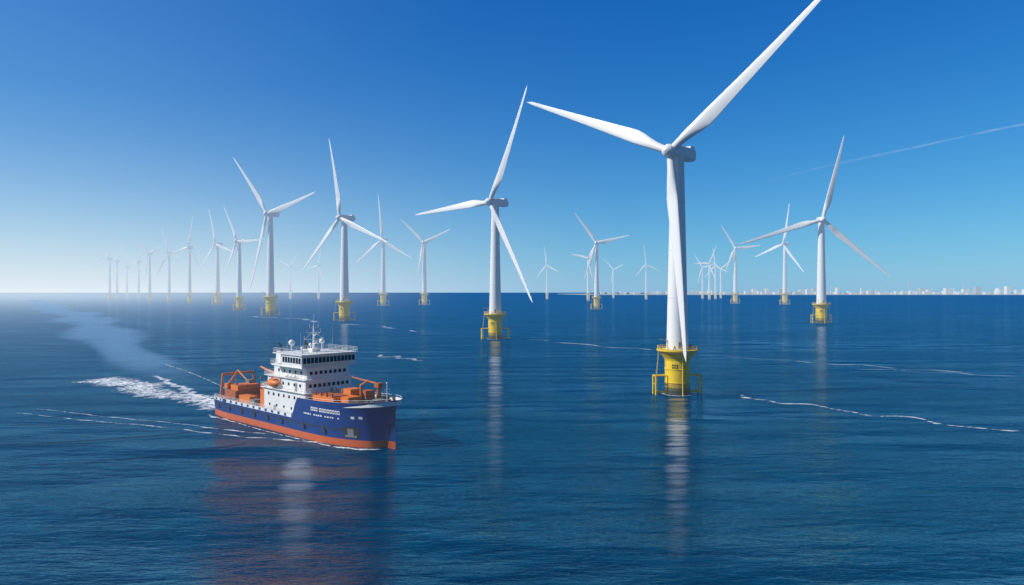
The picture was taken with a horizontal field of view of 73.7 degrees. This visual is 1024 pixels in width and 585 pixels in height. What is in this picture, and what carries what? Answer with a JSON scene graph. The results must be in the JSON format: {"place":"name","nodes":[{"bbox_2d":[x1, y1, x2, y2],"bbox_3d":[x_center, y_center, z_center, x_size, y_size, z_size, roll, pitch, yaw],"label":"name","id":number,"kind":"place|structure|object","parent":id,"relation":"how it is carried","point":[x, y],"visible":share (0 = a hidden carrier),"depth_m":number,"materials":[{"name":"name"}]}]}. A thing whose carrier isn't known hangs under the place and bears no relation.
{"place":"outdoors","nodes":[
{"label":"outdoors","id":0,"kind":"place"},
{"bbox_2d":[0,293,1023,584],"bbox_3d":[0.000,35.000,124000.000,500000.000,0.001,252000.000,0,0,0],"label":"sea","id":1,"kind":"structure","parent":0,"point":[552,439],"depth_m":153.16,"materials":[{"name":"blue liquid"}]},
{"bbox_2d":[80,377,214,409],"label":"ship wake","id":2,"kind":"object","parent":1,"relation":"on","point":[145,392],"visible":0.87,"depth_m":243.59,"materials":[{"name":"white liquid"}]},
{"bbox_2d":[55,410,264,433],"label":"foam streak","id":3,"kind":"object","parent":1,"relation":"on","point":[175,423],"visible":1,"depth_m":176.84,"materials":[{"name":"white liquid"}]},
{"bbox_2d":[24,413,315,441],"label":"foam streak","id":4,"kind":"object","parent":1,"relation":"on","point":[184,429],"visible":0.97,"depth_m":172.99,"materials":[{"name":"white liquid"}]},
{"bbox_2d":[223,207,258,309],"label":"turbine","id":5,"kind":"object","parent":1,"relation":"in","point":[239,297],"visible":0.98,"depth_m":1360.05,"materials":[{"name":"grey metal"}]},
{"bbox_2d":[234,159,314,315],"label":"turbine","id":6,"kind":"object","parent":1,"relation":"in","point":[270,298],"visible":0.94,"depth_m":1041.35,"materials":[{"name":"grey metal"}]},
{"bbox_2d":[210,416,375,449],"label":"foam streak","id":7,"kind":"object","parent":1,"relation":"on","point":[311,441],"visible":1,"depth_m":156.01,"materials":[{"name":"white liquid"}]},
{"bbox_2d":[214,324,401,449],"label":"ship","id":8,"kind":"object","parent":1,"relation":"in","point":[308,393],"visible":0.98,"depth_m":166.45,"materials":[{"name":"blue metal"}]},
{"bbox_2d":[301,140,386,320],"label":"turbine","id":9,"kind":"object","parent":1,"relation":"in","point":[344,304],"visible":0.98,"depth_m":843.63,"materials":[{"name":"grey metal"}]},
{"bbox_2d":[377,203,412,305],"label":"turbine","id":10,"kind":"object","parent":1,"relation":"in","point":[383,293],"visible":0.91,"depth_m":1811.94,"materials":[{"name":"grey metal"}]},
{"bbox_2d":[413,229,449,304],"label":"turbine","id":11,"kind":"object","parent":1,"relation":"in","point":[424,293],"visible":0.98,"depth_m":1909.24,"materials":[{"name":"grey metal"}]},
{"bbox_2d":[416,86,532,338],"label":"turbine","id":12,"kind":"object","parent":1,"relation":"in","point":[494,314],"visible":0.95,"depth_m":510.23,"materials":[{"name":"grey metal"}]},
{"bbox_2d":[575,214,628,308],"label":"turbine","id":13,"kind":"object","parent":1,"relation":"in","point":[596,297],"visible":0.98,"depth_m":1421.35,"materials":[{"name":"grey metal"}]},
{"bbox_2d":[527,0,820,395],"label":"turbine","id":14,"kind":"object","parent":1,"relation":"in","point":[678,352],"visible":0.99,"depth_m":232.20,"materials":[{"name":"grey metal"}]},
{"bbox_2d":[739,136,890,322],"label":"turbine","id":15,"kind":"object","parent":1,"relation":"in","point":[821,305],"visible":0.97,"depth_m":779.38,"materials":[{"name":"grey metal"}]},
{"bbox_2d":[741,395,1011,430],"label":"foam streak","id":16,"kind":"object","parent":1,"relation":"on","point":[856,412],"visible":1,"depth_m":192.58,"materials":[{"name":"white liquid"}]},
{"label":"wake","id":17,"kind":"object","parent":1,"relation":"on","visible":0},
{"bbox_2d":[158,377,213,402],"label":"stern wake foam","id":18,"kind":"object","parent":17,"relation":"on","point":[183,387],"visible":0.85,"depth_m":246.11,"materials":[{"name":"white"}]},
{"bbox_2d":[0,0,1023,292],"label":"sky","id":19,"kind":"structure","parent":0,"point":[124,124],"materials":[{"name":"blue"}]},
{"bbox_2d":[571,281,1023,294],"bbox_3d":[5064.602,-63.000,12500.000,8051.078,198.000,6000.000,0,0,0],"label":"distant city skyline","id":20,"kind":"structure","parent":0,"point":[951,291],"depth_m":9762.69}
]}

